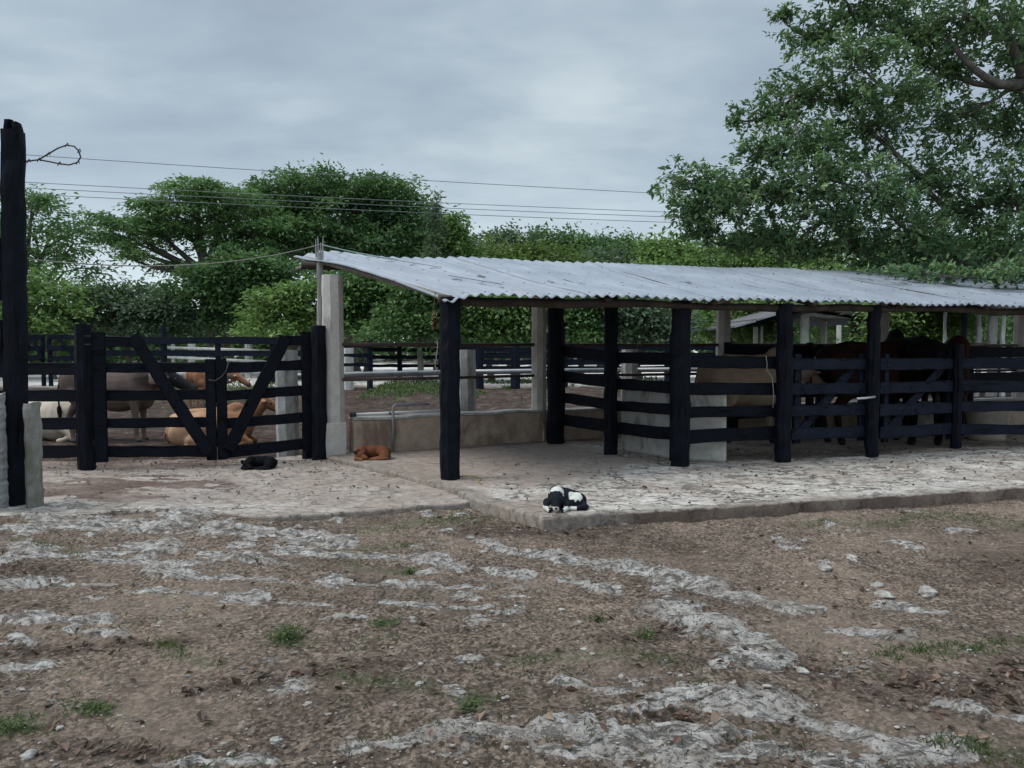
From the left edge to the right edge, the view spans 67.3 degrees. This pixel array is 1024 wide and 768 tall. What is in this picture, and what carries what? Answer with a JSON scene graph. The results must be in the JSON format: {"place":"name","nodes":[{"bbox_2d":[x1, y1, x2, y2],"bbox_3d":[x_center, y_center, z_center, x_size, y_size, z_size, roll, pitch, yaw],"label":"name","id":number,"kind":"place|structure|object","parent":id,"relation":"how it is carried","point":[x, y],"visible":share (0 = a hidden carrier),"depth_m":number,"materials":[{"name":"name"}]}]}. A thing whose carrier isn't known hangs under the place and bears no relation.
{"place":"outdoors","nodes":[
{"label":"outdoors","id":0,"kind":"place"},
{"bbox_2d":[25,187,908,224],"bbox_3d":[-0.910,-4.820,20.794,30.202,0.240,0.016,-1,3,-11],"label":"power line","id":1,"kind":"object","parent":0,"point":[371,204],"visible":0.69,"depth_m":20.18,"materials":[{"name":"metal"}]},
{"bbox_2d":[25,182,932,220],"bbox_3d":[-0.909,-4.954,20.788,30.193,0.236,0.016,-1,3,-11],"label":"power line","id":2,"kind":"object","parent":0,"point":[349,198],"visible":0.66,"depth_m":20.08,"materials":[{"name":"metal"}]},
{"bbox_2d":[31,155,938,206],"bbox_3d":[-0.901,-5.537,20.760,30.153,0.443,0.016,-1,3,-11],"label":"power line","id":3,"kind":"object","parent":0,"point":[355,176],"visible":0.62,"depth_m":20.05,"materials":[{"name":"metal"}]},
{"bbox_2d":[31,194,952,230],"bbox_3d":[-0.911,-4.670,20.802,30.212,0.248,0.016,-1,3,-11],"label":"power line","id":4,"kind":"object","parent":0,"point":[374,210],"visible":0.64,"depth_m":20.20,"materials":[{"name":"metal"}]},
{"bbox_2d":[0,350,1023,767],"bbox_3d":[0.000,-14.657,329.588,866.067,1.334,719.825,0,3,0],"label":"ground","id":5,"kind":"structure","parent":0,"point":[156,706],"depth_m":4.31,"materials":[{"name":"soil"}]},
{"bbox_2d":[0,119,28,506],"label":"utility post","id":6,"kind":"object","parent":5,"relation":"on","point":[14,341],"visible":0.89,"depth_m":7.40,"materials":[{"name":"black wood"}]},
{"bbox_2d":[26,143,80,165],"bbox_3d":[-4.474,-2.223,7.453,0.582,0.223,0.054,0,3,0],"label":"barbed wire","id":7,"kind":"object","parent":6,"relation":"attached to","point":[40,159],"visible":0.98,"depth_m":7.45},
{"bbox_2d":[27,244,319,265],"bbox_3d":[-3.788,-1.621,9.309,0.012,0.624,4.103,2,3,30],"label":"clothes line","id":8,"kind":"object","parent":6,"relation":"attached to","point":[165,265],"visible":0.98,"depth_m":8.89,"materials":[{"name":"metal"}]},
{"bbox_2d":[7,632,25,641],"bbox_3d":[-2.701,1.379,4.192,0.106,0.048,0.082,0,3,0],"label":"stone","id":9,"kind":"object","parent":5,"relation":"on","point":[14,635],"visible":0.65,"depth_m":4.17,"materials":[{"name":"stone"}]},
{"bbox_2d":[0,703,47,736],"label":"weed","id":10,"kind":"object","parent":5,"relation":"on","point":[16,723],"visible":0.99,"depth_m":3.25,"materials":[{"name":"green plant"}]},
{"bbox_2d":[19,749,36,759],"bbox_3d":[-1.910,1.468,3.031,0.056,0.040,0.077,0,3,0],"label":"stone","id":11,"kind":"object","parent":5,"relation":"on","point":[29,754],"visible":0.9,"depth_m":3.02,"materials":[{"name":"stone"}]},
{"bbox_2d":[28,334,45,385],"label":"board fence","id":12,"kind":"object","parent":5,"relation":"on","point":[39,350],"visible":0.59,"depth_m":25.96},
{"bbox_2d":[0,323,95,470],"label":"board fence","id":13,"kind":"object","parent":5,"relation":"on","point":[80,369],"visible":0.69,"depth_m":9.63,"materials":[{"name":"black wood"}]},
{"bbox_2d":[92,332,216,461],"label":"wooden gate","id":14,"kind":"structure","parent":13,"relation":"attached to","point":[205,445],"depth_m":9.81,"materials":[{"name":"black wood"}]},
{"bbox_2d":[29,401,75,441],"bbox_3d":[-7.848,0.427,13.326,2.430,1.174,0.931,1,3,14],"label":"cow","id":15,"kind":"object","parent":5,"relation":"on","point":[48,409],"visible":0.2,"depth_m":13.06},
{"bbox_2d":[47,334,73,385],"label":"board fence","id":16,"kind":"object","parent":5,"relation":"on","point":[64,347],"visible":0.66,"depth_m":25.95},
{"bbox_2d":[0,267,122,378],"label":"bush","id":17,"kind":"object","parent":5,"relation":"on","point":[45,317],"visible":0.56,"depth_m":28.54,"materials":[{"name":"green plant"}]},
{"bbox_2d":[0,183,133,314],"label":"shade tree","id":18,"kind":"object","parent":5,"relation":"on","point":[36,204],"visible":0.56,"depth_m":32.54,"materials":[{"name":"green plant"}]},
{"bbox_2d":[64,693,118,720],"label":"weed","id":19,"kind":"object","parent":5,"relation":"on","point":[99,707],"visible":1,"depth_m":3.41,"materials":[{"name":"green plant"}]},
{"bbox_2d":[57,372,197,442],"bbox_3d":[-6.533,0.336,13.061,2.332,1.344,0.644,0,3,-4],"label":"cow","id":20,"kind":"object","parent":5,"relation":"on","point":[132,381],"visible":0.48,"depth_m":12.87},
{"bbox_2d":[35,273,220,361],"bbox_3d":[-14.951,-2.154,30.990,7.667,4.578,5.367,0,3,0],"label":"bush","id":21,"kind":"object","parent":5,"relation":"on","point":[119,320],"visible":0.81,"depth_m":30.03,"materials":[{"name":"green plant"}]},
{"bbox_2d":[70,172,312,357],"bbox_3d":[-14.451,-4.686,35.086,11.225,9.165,6.669,0,3,0],"label":"umbrella tree","id":22,"kind":"object","parent":5,"relation":"on","point":[160,223],"visible":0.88,"depth_m":33.81,"materials":[{"name":"green plant"}]},
{"bbox_2d":[106,325,299,383],"bbox_3d":[-10.693,-0.887,27.078,8.829,2.404,0.253,0,3,0],"label":"board fence","id":23,"kind":"object","parent":5,"relation":"on","point":[163,340],"visible":0.26,"depth_m":26.95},
{"bbox_2d":[184,372,250,407],"bbox_3d":[-7.776,0.087,20.090,0.684,1.132,1.789,2,3,38],"label":"cow","id":24,"kind":"object","parent":5,"relation":"on","point":[197,379],"visible":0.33,"depth_m":19.52},
{"bbox_2d":[163,398,275,444],"bbox_3d":[-4.728,0.566,12.653,1.987,0.961,0.762,0,3,-8],"label":"cow","id":25,"kind":"object","parent":5,"relation":"on","point":[178,436],"visible":0.38,"depth_m":12.51},
{"bbox_2d":[129,238,315,361],"bbox_3d":[-11.878,-2.817,31.396,8.357,5.860,5.589,0,3,0],"label":"tree","id":26,"kind":"object","parent":5,"relation":"on","point":[223,286],"visible":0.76,"depth_m":30.41,"materials":[{"name":"green plant"}]},
{"bbox_2d":[167,344,300,377],"bbox_3d":[-10.634,-0.809,29.942,5.417,1.575,0.400,0,3,0],"label":"pipe fence","id":27,"kind":"object","parent":5,"relation":"on","point":[248,347],"visible":0.31,"depth_m":29.75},
{"bbox_2d":[0,455,469,520],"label":"apron","id":28,"kind":"object","parent":5,"relation":"on","point":[280,503],"visible":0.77,"depth_m":8.24,"materials":[{"name":"concrete"}]},
{"bbox_2d":[240,455,277,469],"bbox_3d":[-3.214,1.004,9.782,0.425,0.157,0.320,0,3,8],"label":"dog","id":29,"kind":"object","parent":28,"relation":"on","point":[263,462],"visible":0.99,"depth_m":9.74},
{"bbox_2d":[269,736,283,744],"bbox_3d":[-0.960,1.450,3.129,0.057,0.029,0.041,-2,3,-34],"label":"stone","id":30,"kind":"object","parent":5,"relation":"on","point":[274,740],"visible":1,"depth_m":3.12,"materials":[{"name":"stone"}]},
{"bbox_2d":[258,620,310,648],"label":"weed","id":31,"kind":"object","parent":5,"relation":"on","point":[285,635],"visible":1,"depth_m":4.20,"materials":[{"name":"green plant"}]},
{"bbox_2d":[214,271,363,350],"bbox_3d":[-8.453,-2.035,28.904,6.243,4.540,4.261,0,3,0],"label":"bush","id":32,"kind":"object","parent":5,"relation":"on","point":[290,303],"visible":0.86,"depth_m":28.20,"materials":[{"name":"green plant"}]},
{"bbox_2d":[300,325,326,459],"bbox_3d":[-2.742,0.163,10.581,0.439,1.951,0.210,1,3,27],"label":"gate post","id":33,"kind":"object","parent":5,"relation":"on","point":[318,381],"visible":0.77,"depth_m":10.46,"materials":[{"name":"black wood"}]},
{"bbox_2d":[216,332,312,459],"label":"wooden gate","id":34,"kind":"structure","parent":33,"relation":"attached to","point":[228,446],"depth_m":10.25,"materials":[{"name":"black wood"}]},
{"bbox_2d":[209,362,228,380],"bbox_3d":[-3.772,-0.158,9.893,0.253,0.248,0.036,-1,3,-21],"label":"gate chain","id":35,"kind":"object","parent":34,"relation":"attached to","point":[222,375],"visible":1,"depth_m":9.90,"materials":[{"name":"metal"}]},
{"bbox_2d":[344,348,353,389],"bbox_3d":[-5.337,-0.487,25.006,0.381,1.400,0.320,0,3,-10],"label":"concrete post","id":36,"kind":"object","parent":5,"relation":"on","point":[348,385],"visible":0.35,"depth_m":24.88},
{"bbox_2d":[217,153,484,370],"bbox_3d":[-8.247,-5.506,37.858,13.937,10.467,9.294,0,3,0],"label":"rain tree","id":37,"kind":"object","parent":5,"relation":"on","point":[358,229],"visible":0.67,"depth_m":35.76,"materials":[{"name":"green plant"}]},
{"bbox_2d":[298,252,415,371],"bbox_3d":[-5.454,-2.429,29.823,6.375,5.231,5.070,0,3,0],"label":"tree","id":38,"kind":"object","parent":5,"relation":"on","point":[353,283],"visible":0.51,"depth_m":28.96,"materials":[{"name":"green plant"}]},
{"bbox_2d":[344,346,372,389],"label":"board fence","id":39,"kind":"object","parent":5,"relation":"on","point":[368,354],"visible":0.6,"depth_m":24.40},
{"bbox_2d":[368,616,408,631],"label":"weed","id":40,"kind":"object","parent":5,"relation":"on","point":[387,622],"visible":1,"depth_m":4.42,"materials":[{"name":"green plant"}]},
{"bbox_2d":[373,347,439,375],"bbox_3d":[-4.054,-0.715,31.092,3.232,1.677,0.255,0,3,0],"label":"board fence","id":41,"kind":"object","parent":5,"relation":"on","point":[399,357],"visible":0.53,"depth_m":30.96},
{"bbox_2d":[401,566,418,574],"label":"weed","id":42,"kind":"object","parent":5,"relation":"on","point":[409,570],"visible":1,"depth_m":5.49,"materials":[{"name":"green plant"}]},
{"bbox_2d":[349,253,489,381],"bbox_3d":[-3.455,-2.199,27.813,5.626,4.968,4.727,0,3,0],"label":"tree","id":43,"kind":"object","parent":5,"relation":"on","point":[409,320],"visible":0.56,"depth_m":27.15,"materials":[{"name":"green plant"}]},
{"bbox_2d":[415,681,424,685],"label":"stone","id":44,"kind":"object","parent":5,"relation":"on","point":[419,683],"visible":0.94,"depth_m":3.64,"materials":[{"name":"stone"}]},
{"bbox_2d":[419,189,453,369],"bbox_3d":[-3.360,-4.388,33.851,1.802,8.564,1.879,0,3,0],"label":"vine tree","id":45,"kind":"object","parent":5,"relation":"on","point":[435,251],"visible":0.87,"depth_m":33.63,"materials":[{"name":"green plant"}]},
{"bbox_2d":[413,204,494,258],"bbox_3d":[-2.625,-4.095,34.821,3.631,7.906,3.696,-2,3,-32],"label":"young tree","id":46,"kind":"object","parent":5,"relation":"on","point":[458,243],"visible":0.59,"depth_m":34.35,"materials":[{"name":"green plant"}]},
{"bbox_2d":[455,695,490,714],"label":"weed","id":47,"kind":"object","parent":5,"relation":"on","point":[469,702],"visible":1,"depth_m":3.38,"materials":[{"name":"green plant"}]},
{"bbox_2d":[275,350,696,457],"bbox_3d":[1.091,0.238,13.862,10.533,1.710,1.103,-1,3,-27],"label":"pipe fence","id":48,"kind":"object","parent":5,"relation":"on","point":[289,404],"visible":0.35,"depth_m":12.91,"materials":[{"name":"metal"}]},
{"bbox_2d":[460,347,531,389],"bbox_3d":[-0.510,-0.441,25.106,3.126,1.698,0.342,0,3,0],"label":"board fence","id":49,"kind":"object","parent":5,"relation":"on","point":[515,354],"visible":0.51,"depth_m":24.97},
{"bbox_2d":[429,294,585,380],"bbox_3d":[-0.449,-1.832,27.781,5.384,4.266,4.911,-2,3,-38],"label":"bush","id":50,"kind":"object","parent":5,"relation":"on","point":[503,324],"visible":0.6,"depth_m":27.05,"materials":[{"name":"green plant"}]},
{"bbox_2d":[0,439,1023,767],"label":"leaf litter","id":51,"kind":"object","parent":5,"relation":"on","point":[682,715],"visible":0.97,"depth_m":3.72,"materials":[{"name":"plant"}]},
{"bbox_2d":[0,376,1023,767],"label":"grass","id":52,"kind":"structure","parent":5,"relation":"on","point":[396,386],"depth_m":4.11,"materials":[{"name":"plant"}]},
{"bbox_2d":[470,218,553,359],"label":"skyline tree","id":53,"kind":"object","parent":5,"relation":"on","point":[507,234],"visible":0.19,"depth_m":54.81,"materials":[{"name":"green plant"}]},
{"bbox_2d":[28,299,1012,362],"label":"woods","id":54,"kind":"object","parent":5,"relation":"on","point":[113,359],"visible":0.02,"depth_m":59.08,"materials":[{"name":"green plant"}]},
{"bbox_2d":[470,222,604,365],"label":"skyline tree","id":55,"kind":"object","parent":5,"relation":"on","point":[529,252],"visible":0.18,"depth_m":42.90,"materials":[{"name":"green plant"}]},
{"bbox_2d":[523,218,595,359],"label":"skyline tree","id":56,"kind":"object","parent":5,"relation":"on","point":[563,236],"visible":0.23,"depth_m":56.47,"materials":[{"name":"green plant"}]},
{"bbox_2d":[592,614,605,621],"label":"weed","id":57,"kind":"object","parent":5,"relation":"on","point":[598,617],"visible":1,"depth_m":4.46,"materials":[{"name":"green plant"}]},
{"bbox_2d":[546,296,659,365],"bbox_3d":[3.042,-1.863,29.315,5.546,4.157,4.527,0,3,0],"label":"bush","id":58,"kind":"object","parent":5,"relation":"on","point":[576,331],"visible":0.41,"depth_m":28.08,"materials":[{"name":"green plant"}]},
{"bbox_2d":[559,223,652,259],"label":"skyline tree","id":59,"kind":"object","parent":5,"relation":"on","point":[591,243],"visible":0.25,"depth_m":54.87,"materials":[{"name":"green plant"}]},
{"bbox_2d":[570,239,659,365],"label":"skyline tree","id":60,"kind":"object","parent":5,"relation":"on","point":[616,256],"visible":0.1,"depth_m":44.02,"materials":[{"name":"green plant"}]},
{"bbox_2d":[546,346,715,386],"bbox_3d":[4.217,-0.502,25.857,6.327,1.749,0.332,0,3,-5],"label":"board fence","id":61,"kind":"object","parent":5,"relation":"on","point":[590,362],"visible":0.12,"depth_m":25.68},
{"bbox_2d":[573,296,715,378],"bbox_3d":[4.805,-1.986,28.941,5.476,4.460,4.654,-2,3,-34],"label":"bush","id":62,"kind":"object","parent":5,"relation":"on","point":[649,322],"visible":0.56,"depth_m":28.05,"materials":[{"name":"green plant"}]},
{"bbox_2d":[632,625,657,640],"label":"weed","id":63,"kind":"object","parent":5,"relation":"on","point":[647,636],"visible":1,"depth_m":4.24,"materials":[{"name":"green plant"}]},
{"bbox_2d":[293,250,1023,480],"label":"cattle shed","id":64,"kind":"structure","parent":5,"relation":"on","point":[450,429],"depth_m":10.62,"materials":[{"name":"metal"}]},
{"bbox_2d":[315,236,323,324],"bbox_3d":[-2.774,-0.679,11.133,0.121,2.900,0.089,0,3,0],"label":"wooden pole","id":65,"kind":"object","parent":64,"relation":"attached to","point":[319,267],"visible":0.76,"depth_m":11.06,"materials":[{"name":"grey wood"}]},
{"bbox_2d":[321,244,405,259],"bbox_3d":[-1.837,-1.982,11.794,2.352,0.142,0.015,-2,3,-38],"label":"clothes line","id":66,"kind":"object","parent":65,"relation":"attached to","point":[361,253],"visible":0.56,"depth_m":11.46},
{"bbox_2d":[430,292,437,329],"bbox_3d":[-0.888,-0.816,8.639,0.107,0.437,0.140,1,3,20],"label":"dried bundle","id":67,"kind":"object","parent":64,"relation":"hanging from","point":[434,320],"visible":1,"depth_m":8.63,"materials":[{"name":"brown plant"}]},
{"bbox_2d":[435,342,438,373],"bbox_3d":[-0.839,-0.287,8.579,0.052,0.362,0.011,0,3,0],"label":"hanging cord","id":68,"kind":"object","parent":64,"relation":"hanging from","point":[436,357],"visible":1,"depth_m":8.57,"materials":[{"name":"fabric"}]},
{"bbox_2d":[791,354,865,443],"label":"wooden gate","id":69,"kind":"structure","parent":64,"relation":"attached to","point":[812,413],"depth_m":10.17,"materials":[{"name":"black wood"}]},
{"bbox_2d":[856,396,875,399],"bbox_3d":[4.702,0.183,10.211,0.300,0.050,0.031,-1,3,-19],"label":"gate bolt","id":70,"kind":"object","parent":64,"relation":"attached to","point":[862,398],"visible":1,"depth_m":10.20,"materials":[{"name":"metal"}]},
{"bbox_2d":[622,221,765,302],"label":"skyline tree","id":71,"kind":"object","parent":5,"relation":"on","point":[667,251],"visible":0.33,"depth_m":42.34,"materials":[{"name":"green plant"}]},
{"bbox_2d":[690,299,820,352],"bbox_3d":[8.876,-2.005,29.974,6.698,4.374,5.092,1,3,13],"label":"bush","id":72,"kind":"object","parent":5,"relation":"on","point":[742,335],"visible":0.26,"depth_m":29.07,"materials":[{"name":"green plant"}]},
{"bbox_2d":[691,219,860,341],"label":"skyline tree","id":73,"kind":"object","parent":5,"relation":"on","point":[770,262],"visible":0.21,"depth_m":40.14,"materials":[{"name":"green plant"}]},
{"bbox_2d":[693,311,866,343],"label":"open barn","id":74,"kind":"structure","parent":5,"relation":"on","point":[822,319],"depth_m":25.47,"materials":[{"name":"metal"}]},
{"bbox_2d":[795,666,809,674],"bbox_3d":[1.433,1.414,3.795,0.063,0.036,0.084,0,3,0],"label":"stone","id":75,"kind":"object","parent":5,"relation":"on","point":[802,670],"visible":1,"depth_m":3.77,"materials":[{"name":"stone"}]},
{"bbox_2d":[766,301,874,343],"bbox_3d":[13.838,-2.237,34.085,6.230,4.450,6.029,0,3,0],"label":"bush","id":76,"kind":"object","parent":5,"relation":"on","point":[832,334],"visible":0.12,"depth_m":33.69,"materials":[{"name":"green plant"}]},
{"bbox_2d":[818,565,832,571],"bbox_3d":[2.253,1.328,5.521,0.102,0.052,0.116,0,3,0],"label":"stone","id":77,"kind":"object","parent":5,"relation":"on","point":[825,568],"visible":0.98,"depth_m":5.49,"materials":[{"name":"stone"}]},
{"bbox_2d":[647,0,1023,289],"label":"fig tree","id":78,"kind":"object","parent":5,"relation":"on","point":[723,194],"visible":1,"depth_m":14.72,"materials":[{"name":"green plant"}]},
{"bbox_2d":[850,311,860,341],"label":"bush","id":79,"kind":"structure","parent":5,"relation":"on","point":[853,325],"depth_m":24.87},
{"bbox_2d":[870,582,883,587],"bbox_3d":[2.449,1.352,5.159,0.092,0.049,0.069,0,3,0],"label":"stone","id":80,"kind":"object","parent":5,"relation":"on","point":[877,584],"visible":0.94,"depth_m":5.14,"materials":[{"name":"stone"}]},
{"bbox_2d":[755,342,1011,358],"bbox_3d":[12.147,-0.460,24.602,10.757,1.785,0.264,0,3,-5],"label":"board fence","id":81,"kind":"object","parent":5,"relation":"on","point":[805,358],"visible":0.02,"depth_m":24.19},
{"bbox_2d":[874,590,895,598],"bbox_3d":[2.406,1.365,4.972,0.110,0.064,0.152,0,3,0],"label":"stone","id":82,"kind":"object","parent":5,"relation":"on","point":[883,594],"visible":0.77,"depth_m":4.94,"materials":[{"name":"stone"}]},
{"bbox_2d":[808,220,975,274],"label":"skyline tree","id":83,"kind":"object","parent":5,"relation":"on","point":[881,256],"visible":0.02,"depth_m":44.55,"materials":[{"name":"green plant"}]},
{"bbox_2d":[827,302,1006,343],"bbox_3d":[12.807,-1.441,23.862,5.551,3.841,3.828,0,3,0],"label":"bush","id":84,"kind":"object","parent":5,"relation":"on","point":[915,324],"visible":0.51,"depth_m":23.17,"materials":[{"name":"green plant"}]},
{"bbox_2d":[918,586,938,597],"bbox_3d":[2.703,1.356,5.000,0.129,0.075,0.144,0,3,0],"label":"stone","id":85,"kind":"object","parent":5,"relation":"on","point":[926,592],"visible":0.91,"depth_m":4.96,"materials":[{"name":"stone"}]},
{"bbox_2d":[911,305,1013,396],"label":"pole barn","id":86,"kind":"structure","parent":5,"relation":"on","point":[992,326],"depth_m":21.91,"materials":[{"name":"grey concrete"}]},
{"bbox_2d":[903,214,1023,341],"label":"skyline tree","id":87,"kind":"object","parent":5,"relation":"on","point":[1012,232],"visible":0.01,"depth_m":42.97,"materials":[{"name":"green plant"}]},
{"bbox_2d":[957,314,1013,343],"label":"bush","id":88,"kind":"object","parent":5,"relation":"on","point":[1009,327],"visible":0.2,"depth_m":33.26,"materials":[{"name":"green plant"}]},
{"bbox_3d":[-4.843,1.270,7.412,0.889,0.126,0.444,0,3,0],"label":"post footing","id":89,"kind":"object","parent":5,"relation":"on","visible":0},
{"bbox_2d":[0,392,8,507],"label":"stone pier","id":90,"kind":"structure","parent":89,"relation":"on","point":[4,495],"depth_m":7.39,"materials":[{"name":"grey concrete"}]},
{"bbox_2d":[22,402,43,507],"bbox_3d":[-4.640,0.758,7.457,0.154,1.178,0.169,0,3,0],"label":"concrete post","id":91,"kind":"object","parent":89,"relation":"on","point":[33,430],"visible":0.88,"depth_m":7.40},
{"bbox_2d":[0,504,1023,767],"bbox_3d":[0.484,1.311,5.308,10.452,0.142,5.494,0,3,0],"label":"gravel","id":92,"kind":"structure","parent":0,"point":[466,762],"depth_m":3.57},
{"bbox_2d":[0,0,1023,342],"label":"sky","id":93,"kind":"structure","parent":0,"point":[596,95],"materials":[{"name":"grey"}]},
{"bbox_2d":[327,434,1023,530],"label":"pavement","id":94,"kind":"structure","parent":0,"point":[492,495],"depth_m":8.70,"materials":[{"name":"concrete"}]},
{"bbox_2d":[353,445,390,460],"bbox_3d":[-1.849,0.913,10.198,0.483,0.179,0.364,0,3,-6],"label":"dog","id":95,"kind":"object","parent":94,"relation":"on","point":[374,452],"visible":1,"depth_m":10.16},
{"bbox_2d":[349,402,439,450],"bbox_3d":[-1.595,0.614,11.103,1.474,0.680,0.209,-1,3,-28],"label":"water pipe","id":96,"kind":"object","parent":94,"relation":"on","point":[355,414],"visible":0.94,"depth_m":10.98,"materials":[{"name":"white plastic"}]},
{"bbox_2d":[460,475,481,484],"bbox_3d":[-0.398,1.063,8.570,0.176,0.018,0.580,-2,3,-29],"label":"garden hose","id":97,"kind":"object","parent":94,"relation":"on","point":[479,482],"visible":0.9,"depth_m":8.77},
{"bbox_2d":[543,486,588,512],"bbox_3d":[0.474,1.050,7.066,0.431,0.202,0.339,-1,3,-25],"label":"dog","id":98,"kind":"object","parent":94,"relation":"on","point":[568,499],"visible":1,"depth_m":7.00},
{"bbox_2d":[563,333,775,460],"bbox_3d":[1.821,0.100,10.494,3.472,1.661,1.254,2,3,34],"label":"board fence","id":99,"kind":"object","parent":94,"relation":"on","point":[718,434],"visible":0.73,"depth_m":9.95,"materials":[{"name":"black wood"}]},
{"bbox_2d":[766,357,773,403],"bbox_3d":[3.280,-0.028,9.782,0.128,0.663,0.010,-1,3,-13],"label":"tether rope","id":100,"kind":"object","parent":99,"relation":"hanging from","point":[772,381],"visible":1,"depth_m":9.79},
{"bbox_2d":[621,390,726,461],"bbox_3d":[2.291,0.493,10.636,0.882,1.005,1.678,-3,4,-45],"label":"feed trough","id":101,"kind":"object","parent":94,"relation":"on","point":[711,451],"visible":0.43,"depth_m":10.33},
{"bbox_2d":[694,347,825,442],"bbox_3d":[3.841,0.183,11.639,2.455,1.503,0.678,-1,3,-17],"label":"cow","id":102,"kind":"object","parent":94,"relation":"on","point":[731,375],"visible":0.3,"depth_m":11.28},
{"bbox_2d":[724,342,813,442],"bbox_3d":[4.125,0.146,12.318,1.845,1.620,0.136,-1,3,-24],"label":"cow","id":103,"kind":"object","parent":94,"relation":"on","point":[807,350],"visible":0.18,"depth_m":12.10,"materials":[{"name":"brown fur"}]},
{"bbox_2d":[731,344,1023,427],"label":"board fence","id":104,"kind":"object","parent":94,"relation":"on","point":[974,351],"visible":0.12,"depth_m":14.52,"materials":[{"name":"black wood"}]},
{"bbox_2d":[808,339,967,444],"bbox_3d":[5.908,0.111,12.024,2.799,1.613,0.773,-1,3,-12],"label":"cow","id":105,"kind":"object","parent":94,"relation":"on","point":[853,349],"visible":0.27,"depth_m":11.69},
{"bbox_2d":[889,401,933,425],"bbox_3d":[7.176,0.575,13.749,0.832,0.532,0.446,-1,3,-17],"label":"stone manger","id":106,"kind":"object","parent":94,"relation":"on","point":[923,419],"visible":0.15,"depth_m":13.56,"materials":[{"name":"concrete"}]},
{"bbox_2d":[878,329,950,444],"bbox_3d":[6.379,-0.013,12.640,0.814,1.804,2.946,0,3,6],"label":"cow","id":107,"kind":"object","parent":94,"relation":"on","point":[921,347],"visible":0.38,"depth_m":11.51},
{"bbox_2d":[921,335,982,435],"bbox_3d":[7.461,0.019,13.172,0.760,1.687,2.750,1,3,20],"label":"cow","id":108,"kind":"object","parent":94,"relation":"on","point":[958,339],"visible":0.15,"depth_m":12.28},
{"bbox_2d":[950,344,1023,448],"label":"board fence","id":109,"kind":"object","parent":94,"relation":"on","point":[961,362],"visible":0.98,"depth_m":11.31,"materials":[{"name":"black wood"}]},
{"bbox_2d":[879,349,953,442],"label":"wooden gate","id":110,"kind":"structure","parent":109,"relation":"attached to","point":[890,429],"depth_m":10.85,"materials":[{"name":"black wood"}]},
{"bbox_2d":[965,411,1011,441],"bbox_3d":[7.624,0.626,12.332,0.693,0.540,0.630,0,3,0],"label":"feed tub","id":111,"kind":"object","parent":94,"relation":"on","point":[999,417],"visible":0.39,"depth_m":12.11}
]}

